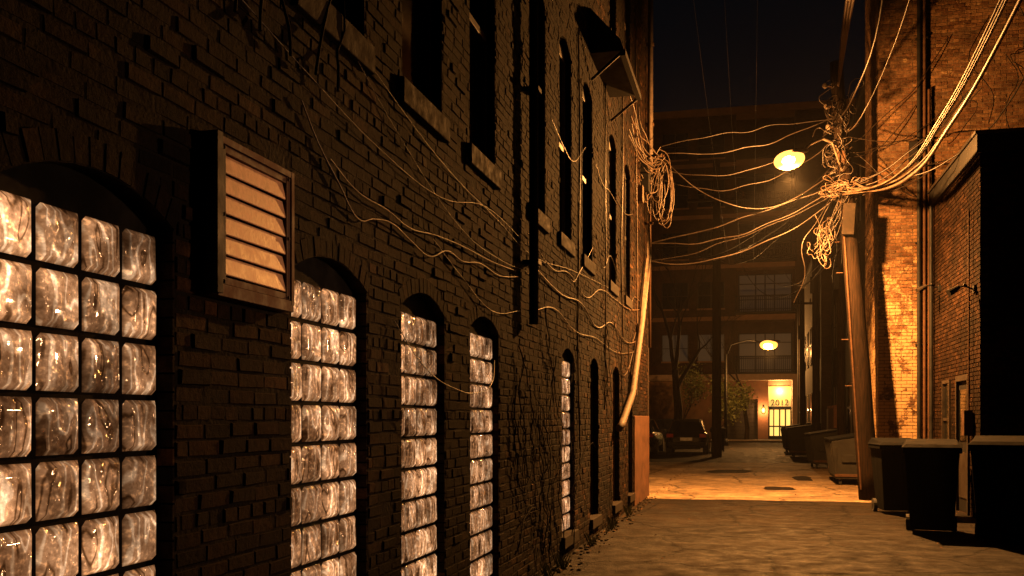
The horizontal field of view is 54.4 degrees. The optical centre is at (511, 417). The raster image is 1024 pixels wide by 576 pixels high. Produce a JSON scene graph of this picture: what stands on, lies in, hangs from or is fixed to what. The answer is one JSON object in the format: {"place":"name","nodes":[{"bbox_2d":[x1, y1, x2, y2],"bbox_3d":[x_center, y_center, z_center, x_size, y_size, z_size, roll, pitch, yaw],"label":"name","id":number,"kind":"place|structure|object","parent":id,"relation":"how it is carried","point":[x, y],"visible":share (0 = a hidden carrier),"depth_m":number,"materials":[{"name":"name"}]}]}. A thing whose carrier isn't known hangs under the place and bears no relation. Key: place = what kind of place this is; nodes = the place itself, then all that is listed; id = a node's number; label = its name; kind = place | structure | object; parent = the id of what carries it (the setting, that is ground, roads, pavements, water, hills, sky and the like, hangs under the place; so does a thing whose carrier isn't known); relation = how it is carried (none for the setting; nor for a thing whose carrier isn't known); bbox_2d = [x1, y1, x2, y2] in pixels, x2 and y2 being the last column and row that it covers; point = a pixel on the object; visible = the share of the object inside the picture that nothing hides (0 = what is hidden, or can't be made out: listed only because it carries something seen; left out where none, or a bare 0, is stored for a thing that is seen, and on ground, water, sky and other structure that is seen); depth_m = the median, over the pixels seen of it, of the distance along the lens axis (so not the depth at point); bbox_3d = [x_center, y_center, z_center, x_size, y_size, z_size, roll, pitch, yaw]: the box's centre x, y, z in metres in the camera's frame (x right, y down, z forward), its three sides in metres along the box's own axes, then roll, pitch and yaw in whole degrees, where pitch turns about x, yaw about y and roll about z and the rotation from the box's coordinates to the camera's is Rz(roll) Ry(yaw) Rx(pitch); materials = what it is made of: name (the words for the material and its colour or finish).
{"place":"outdoors","nodes":[
{"label":"outdoors","id":0,"kind":"place"},
{"bbox_2d":[161,439,1023,575],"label":"ground","id":1,"kind":"structure","parent":0,"point":[765,538],"depth_m":12.63,"materials":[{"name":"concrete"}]},
{"bbox_2d":[0,0,647,575],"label":"bricks","id":2,"kind":"object","parent":1,"relation":"on","point":[216,58],"visible":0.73,"depth_m":5.52,"materials":[{"name":"brown brick"}]},
{"bbox_2d":[0,0,648,575],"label":"brick wall","id":3,"kind":"structure","parent":1,"relation":"on","point":[168,350],"depth_m":5.47,"materials":[{"name":"brown brick"}]},
{"bbox_2d":[0,163,160,575],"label":"glass block window","id":4,"kind":"structure","parent":3,"relation":"attached to","point":[78,373],"depth_m":3.19,"materials":[{"name":"clear glass"}]},
{"bbox_2d":[200,129,293,312],"bbox_3d":[-1.085,-0.785,4.125,0.085,0.630,0.665,0,0,14],"label":"louvre vent","id":5,"kind":"object","parent":3,"relation":"attached to","point":[247,229],"visible":1,"depth_m":4.04,"materials":[{"name":"beige metal"}]},
{"bbox_2d":[290,257,356,575],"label":"glass block window","id":6,"kind":"structure","parent":3,"relation":"attached to","point":[323,338],"depth_m":5.04,"materials":[{"name":"clear glass"}]},
{"bbox_2d":[401,294,436,575],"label":"glass block window","id":7,"kind":"structure","parent":3,"relation":"attached to","point":[419,469],"depth_m":6.47,"materials":[{"name":"clear glass"}]},
{"bbox_2d":[233,0,630,568],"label":"creeper vine","id":8,"kind":"object","parent":3,"relation":"attached to","point":[337,90],"visible":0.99,"depth_m":9.79,"materials":[{"name":"brown plant"}]},
{"bbox_2d":[242,0,641,448],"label":"wall cable","id":9,"kind":"object","parent":3,"relation":"attached to","point":[578,272],"depth_m":12.10,"materials":[{"name":"beige rubber"}]},
{"bbox_2d":[290,0,634,549],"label":"window sills","id":10,"kind":"structure","parent":3,"relation":"attached to","point":[356,46],"depth_m":6.28,"materials":[{"name":"stone"}]},
{"bbox_2d":[301,100,639,309],"bbox_3d":[0.799,-1.585,12.015,0.023,1.087,15.224,0,0,14],"label":"wall cable","id":11,"kind":"object","parent":3,"relation":"attached to","point":[398,228],"depth_m":5.90,"materials":[{"name":"rubber"}]},
{"bbox_2d":[328,0,625,294],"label":"sash windows","id":12,"kind":"structure","parent":3,"relation":"attached to","point":[416,35],"depth_m":8.03,"materials":[{"name":"black glass"}]},
{"bbox_2d":[470,318,492,575],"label":"glass block window","id":13,"kind":"structure","parent":3,"relation":"attached to","point":[481,559],"depth_m":7.95,"materials":[{"name":"clear glass"}]},
{"bbox_2d":[523,0,541,324],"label":"downpipe","id":14,"kind":"object","parent":3,"relation":"attached to","point":[533,90],"visible":1,"depth_m":9.20,"materials":[{"name":"black metal"}]},
{"bbox_2d":[562,350,569,532],"bbox_3d":[0.594,0.235,11.491,0.028,2.210,0.845,0,0,14],"label":"glass block window","id":15,"kind":"structure","parent":3,"relation":"attached to","point":[566,425],"depth_m":11.61,"materials":[{"name":"clear glass"}]},
{"bbox_2d":[590,365,614,514],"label":"boarded openings","id":16,"kind":"object","parent":3,"relation":"attached to","point":[591,441],"visible":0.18,"depth_m":13.69,"materials":[{"name":"brown wood"}]},
{"bbox_2d":[590,8,640,121],"bbox_3d":[1.462,-4.887,13.867,0.470,0.965,1.890,0,0,14],"label":"awning","id":17,"kind":"object","parent":3,"relation":"attached to","point":[610,58],"depth_m":13.24,"materials":[{"name":"black metal"}]},
{"bbox_2d":[616,0,653,431],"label":"downpipe","id":18,"kind":"object","parent":3,"relation":"attached to","point":[646,289],"visible":0.95,"depth_m":19.57,"materials":[{"name":"metal"}]},
{"bbox_2d":[633,416,648,505],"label":"corner plinth","id":19,"kind":"structure","parent":3,"relation":"attached to","point":[641,455],"depth_m":18.89,"materials":[{"name":"concrete"}]},
{"bbox_2d":[637,155,663,202],"bbox_3d":[2.665,-4.606,19.014,0.405,1.173,1.221,0,0,14],"label":"junction box","id":20,"kind":"object","parent":3,"relation":"attached to","point":[643,187],"visible":0.78,"depth_m":18.93,"materials":[{"name":"black metal"}]},
{"bbox_2d":[628,96,673,228],"bbox_3d":[2.321,-4.760,18.063,0.482,2.047,3.534,0,0,23],"label":"cable coil","id":21,"kind":"object","parent":3,"relation":"attached to","point":[670,181],"visible":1,"depth_m":19.34,"materials":[{"name":"rubber"}]},
{"bbox_2d":[528,503,632,575],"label":"weeds","id":22,"kind":"object","parent":1,"relation":"on","point":[564,564],"visible":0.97,"depth_m":10.58,"materials":[{"name":"green plant"}]},
{"bbox_2d":[552,496,660,574],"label":"rubble","id":23,"kind":"object","parent":1,"relation":"on","point":[573,553],"visible":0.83,"depth_m":12.78,"materials":[{"name":"stone"}]},
{"bbox_2d":[649,419,664,452],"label":"parked car","id":24,"kind":"object","parent":1,"relation":"on","point":[656,440],"visible":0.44,"depth_m":44.41,"materials":[{"name":"grey paint"}]},
{"bbox_2d":[649,250,682,369],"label":"bare tree","id":25,"kind":"object","parent":1,"relation":"on","point":[659,356],"visible":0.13,"depth_m":51.96,"materials":[{"name":"brown plant"}]},
{"bbox_2d":[654,419,702,440],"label":"parked car","id":26,"kind":"object","parent":1,"relation":"on","point":[662,424],"visible":0.05,"depth_m":58.78,"materials":[{"name":"paint"}]},
{"bbox_2d":[666,419,711,453],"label":"parked car","id":27,"kind":"object","parent":1,"relation":"on","point":[685,434],"visible":1,"depth_m":42.93,"materials":[{"name":"paint"}]},
{"bbox_2d":[669,361,711,418],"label":"leafy tree","id":28,"kind":"object","parent":1,"relation":"on","point":[691,384],"visible":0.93,"depth_m":67.28,"materials":[{"name":"green plant"}]},
{"bbox_2d":[651,208,753,419],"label":"bare tree","id":29,"kind":"object","parent":1,"relation":"on","point":[677,383],"visible":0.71,"depth_m":49.25,"materials":[{"name":"brown plant"}]},
{"bbox_2d":[680,296,750,439],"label":"bare tree","id":30,"kind":"object","parent":1,"relation":"on","point":[747,430],"visible":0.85,"depth_m":68.69,"materials":[{"name":"brown plant"}]},
{"bbox_2d":[687,159,745,456],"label":"utility pole","id":31,"kind":"object","parent":1,"relation":"on","point":[716,373],"visible":0.88,"depth_m":40.04,"materials":[{"name":"brown wood"}]},
{"bbox_2d":[710,427,725,451],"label":"wheelie bin","id":32,"kind":"object","parent":1,"relation":"on","point":[723,433],"visible":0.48,"depth_m":46.19,"materials":[{"name":"plastic"}]},
{"bbox_2d":[702,376,757,426],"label":"leafy tree","id":33,"kind":"object","parent":1,"relation":"on","point":[732,406],"visible":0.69,"depth_m":63.08,"materials":[{"name":"green plant"}]},
{"bbox_2d":[552,466,942,573],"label":"fallen leaves","id":34,"kind":"object","parent":1,"relation":"on","point":[656,534],"visible":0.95,"depth_m":14.45,"materials":[{"name":"brown plant"}]},
{"bbox_2d":[724,339,779,445],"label":"street lamp","id":35,"kind":"object","parent":1,"relation":"on","point":[769,344],"visible":0.99,"depth_m":56.64,"materials":[{"name":"black metal"}]},
{"bbox_2d":[649,98,855,438],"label":"facade","id":36,"kind":"structure","parent":1,"relation":"on","point":[808,174],"depth_m":75.66,"materials":[{"name":"brick"}]},
{"bbox_2d":[727,399,757,438],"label":"garage door","id":37,"kind":"structure","parent":36,"relation":"attached to","point":[736,430],"depth_m":75.32,"materials":[{"name":"paint"}]},
{"bbox_2d":[661,124,834,362],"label":"windows","id":38,"kind":"structure","parent":36,"relation":"attached to","point":[681,193],"depth_m":75.91,"materials":[{"name":"grey glass"}]},
{"bbox_2d":[734,172,796,373],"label":"balconies","id":39,"kind":"structure","parent":36,"relation":"attached to","point":[753,357],"depth_m":75.89,"materials":[{"name":"grey"}]},
{"bbox_2d":[768,386,791,438],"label":"lobby door","id":40,"kind":"structure","parent":36,"relation":"attached to","point":[778,417],"depth_m":74.87,"materials":[{"name":"yellow glass"}]},
{"bbox_2d":[780,422,810,452],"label":"dumpster","id":41,"kind":"object","parent":1,"relation":"on","point":[784,438],"visible":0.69,"depth_m":45.07,"materials":[{"name":"metal"}]},
{"bbox_2d":[791,288,811,425],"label":"utility pole","id":42,"kind":"object","parent":1,"relation":"on","point":[801,327],"visible":0.92,"depth_m":43.16,"materials":[{"name":"brown wood"}]},
{"bbox_2d":[785,423,820,456],"bbox_3d":[11.869,0.891,40.550,1.406,1.378,1.920,0,0,14],"label":"dumpster","id":43,"kind":"object","parent":1,"relation":"on","point":[795,435],"visible":0.69,"depth_m":39.74,"materials":[{"name":"metal"}]},
{"bbox_2d":[797,237,830,429],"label":"brick building","id":44,"kind":"structure","parent":1,"relation":"on","point":[824,297],"depth_m":39.70,"materials":[{"name":"brick"}]},
{"bbox_2d":[797,244,819,423],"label":"windows","id":45,"kind":"structure","parent":44,"relation":"in","point":[798,346],"depth_m":47.74,"materials":[{"name":"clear glass"}]},
{"bbox_2d":[802,233,826,431],"bbox_3d":[11.224,-2.620,36.899,0.900,8.401,0.247,0,0,14],"label":"utility pole","id":46,"kind":"object","parent":1,"relation":"on","point":[815,362],"visible":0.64,"depth_m":36.80,"materials":[{"name":"brown wood"}]},
{"bbox_2d":[831,73,865,433],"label":"brick building","id":47,"kind":"structure","parent":1,"relation":"on","point":[858,131],"depth_m":30.41,"materials":[{"name":"brick"}]},
{"bbox_2d":[831,164,860,433],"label":"windows","id":48,"kind":"structure","parent":47,"relation":"in","point":[858,201],"depth_m":36.11,"materials":[{"name":"black glass"}]},
{"bbox_2d":[868,438,911,511],"bbox_3d":[6.396,0.958,16.582,0.734,1.244,0.947,0,0,8],"label":"wheelie bin","id":49,"kind":"object","parent":1,"relation":"on","point":[889,471],"visible":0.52,"depth_m":16.26,"materials":[{"name":"plastic"}]},
{"bbox_2d":[902,439,962,530],"bbox_3d":[5.791,0.937,13.745,0.758,1.286,0.978,0,0,22],"label":"wheelie bin","id":50,"kind":"object","parent":1,"relation":"on","point":[932,467],"visible":1,"depth_m":13.39,"materials":[{"name":"plastic"}]},
{"bbox_2d":[865,0,1023,438],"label":"bricks","id":51,"kind":"object","parent":1,"relation":"on","point":[873,205],"visible":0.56,"depth_m":19.62,"materials":[{"name":"brown brick"}]},
{"bbox_2d":[866,0,1023,438],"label":"brick wall","id":52,"kind":"structure","parent":1,"relation":"on","point":[912,187],"depth_m":19.60,"materials":[{"name":"brown brick"}]},
{"bbox_2d":[909,0,929,438],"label":"wall conduits","id":53,"kind":"object","parent":52,"relation":"attached to","point":[919,38],"depth_m":19.46,"materials":[{"name":"black metal"}]},
{"bbox_2d":[933,152,1023,513],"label":"brick wall","id":54,"kind":"structure","parent":1,"relation":"on","point":[984,293],"depth_m":15.34,"materials":[{"name":"brown brick"}]},
{"bbox_2d":[924,7,1023,166],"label":"loose cable","id":55,"kind":"object","parent":54,"relation":"attached to","point":[1014,61],"visible":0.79,"depth_m":15.20,"materials":[{"name":"black rubber"}]},
{"bbox_2d":[927,127,1023,206],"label":"parapet","id":56,"kind":"structure","parent":54,"relation":"on","point":[989,140],"depth_m":15.46,"materials":[{"name":"black metal"}]},
{"bbox_2d":[933,150,1023,517],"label":"bricks","id":57,"kind":"object","parent":1,"relation":"on","point":[962,195],"visible":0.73,"depth_m":15.35,"materials":[{"name":"brown brick"}]},
{"bbox_2d":[916,283,941,293],"bbox_3d":[7.767,-2.414,18.557,0.473,0.211,0.128,0,0,1],"label":"flood lamp","id":58,"kind":"object","parent":57,"relation":"attached to","point":[919,290],"visible":1,"depth_m":18.53,"materials":[{"name":"black metal"}]},
{"bbox_2d":[929,206,972,438],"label":"drainpipes","id":59,"kind":"object","parent":57,"relation":"attached to","point":[966,422],"visible":0.85,"depth_m":19.11,"materials":[{"name":"black metal"}]},
{"bbox_2d":[942,374,970,515],"bbox_3d":[7.637,0.435,17.192,0.105,2.290,2.300,0,0,14],"label":"door and window","id":60,"kind":"structure","parent":57,"relation":"attached to","point":[963,503],"depth_m":16.79,"materials":[{"name":"black metal"}]},
{"bbox_2d":[946,283,976,295],"bbox_3d":[7.066,-2.014,15.640,0.473,0.211,0.128,0,0,1],"label":"flood lamp","id":61,"kind":"object","parent":57,"relation":"attached to","point":[952,291],"visible":1,"depth_m":15.61,"materials":[{"name":"black metal"}]},
{"bbox_2d":[967,435,1023,540],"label":"wheelie bin","id":62,"kind":"object","parent":1,"relation":"on","point":[997,462],"visible":1,"depth_m":12.32,"materials":[{"name":"plastic"}]},
{"bbox_2d":[664,439,781,442],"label":"kerbed pavement","id":63,"kind":"structure","parent":0,"point":[761,441],"depth_m":64.04,"materials":[{"name":"concrete"}]},
{"bbox_2d":[647,462,870,502],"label":"alley pavement","id":64,"kind":"structure","parent":0,"point":[701,483],"depth_m":23.94,"materials":[{"name":"concrete"}]},
{"bbox_2d":[706,470,812,489],"bbox_3d":[6.762,1.572,26.010,2.338,0.001,8.674,0,0,1],"label":"asphalt patch","id":65,"kind":"object","parent":64,"relation":"on","point":[802,478],"visible":1,"depth_m":26.29,"materials":[{"name":"black asphalt"}]},
{"bbox_2d":[804,428,847,468],"bbox_3d":[9.923,0.941,31.555,1.141,1.278,1.820,0,0,11],"label":"dumpster","id":66,"kind":"object","parent":64,"relation":"on","point":[815,447],"visible":0.61,"depth_m":30.78,"materials":[{"name":"metal"}]},
{"bbox_2d":[827,405,836,428],"bbox_3d":[10.894,0.580,33.940,0.100,2.000,3.090,0,0,14],"label":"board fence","id":67,"kind":"object","parent":64,"relation":"on","point":[832,417],"visible":0.36,"depth_m":33.33,"materials":[{"name":"brown wood"}]},
{"bbox_2d":[824,215,845,434],"bbox_3d":[9.736,-2.220,29.544,0.900,7.602,0.247,0,0,14],"label":"utility pole","id":68,"kind":"object","parent":64,"relation":"on","point":[841,387],"visible":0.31,"depth_m":29.45,"materials":[{"name":"brown wood"}]},
{"bbox_2d":[824,433,856,484],"bbox_3d":[8.227,0.941,24.147,1.141,1.278,2.020,0,0,14],"label":"dumpster","id":69,"kind":"object","parent":64,"relation":"on","point":[841,455],"visible":0.56,"depth_m":23.29,"materials":[{"name":"metal"}]},
{"bbox_2d":[822,60,875,500],"bbox_3d":[6.582,-2.615,19.277,1.123,8.625,0.441,0,0,14],"label":"utility pole","id":70,"kind":"object","parent":64,"relation":"on","point":[863,416],"visible":0.9,"depth_m":19.14,"materials":[{"name":"wood"},{"name":"steel"}]},
{"bbox_2d":[774,137,844,170],"bbox_3d":[5.657,-4.863,18.503,2.369,0.806,0.459,0,0,-42],"label":"street lamp","id":71,"kind":"object","parent":70,"relation":"attached to","point":[789,159],"visible":1,"depth_m":17.80,"materials":[{"name":"metal"}]},
{"bbox_2d":[651,0,981,297],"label":"utility wires","id":72,"kind":"object","parent":70,"relation":"attached to","point":[838,125],"visible":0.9,"depth_m":19.32,"materials":[{"name":"rubber"}]},
{"bbox_2d":[807,0,1022,268],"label":"utility wires","id":73,"kind":"object","parent":70,"relation":"attached to","point":[892,182],"visible":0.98,"depth_m":15.57,"materials":[{"name":"rubber"}]},
{"bbox_2d":[793,192,833,302],"bbox_3d":[5.831,-3.320,19.090,0.824,2.205,0.170,0,0,-1],"label":"loose cable","id":74,"kind":"object","parent":73,"relation":"hanging from","point":[802,243],"visible":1,"depth_m":19.06,"materials":[{"name":"rubber"}]},
{"bbox_2d":[653,0,864,111],"label":"sky","id":75,"kind":"structure","parent":0,"point":[794,43],"materials":[{"name":"black"}]}
]}

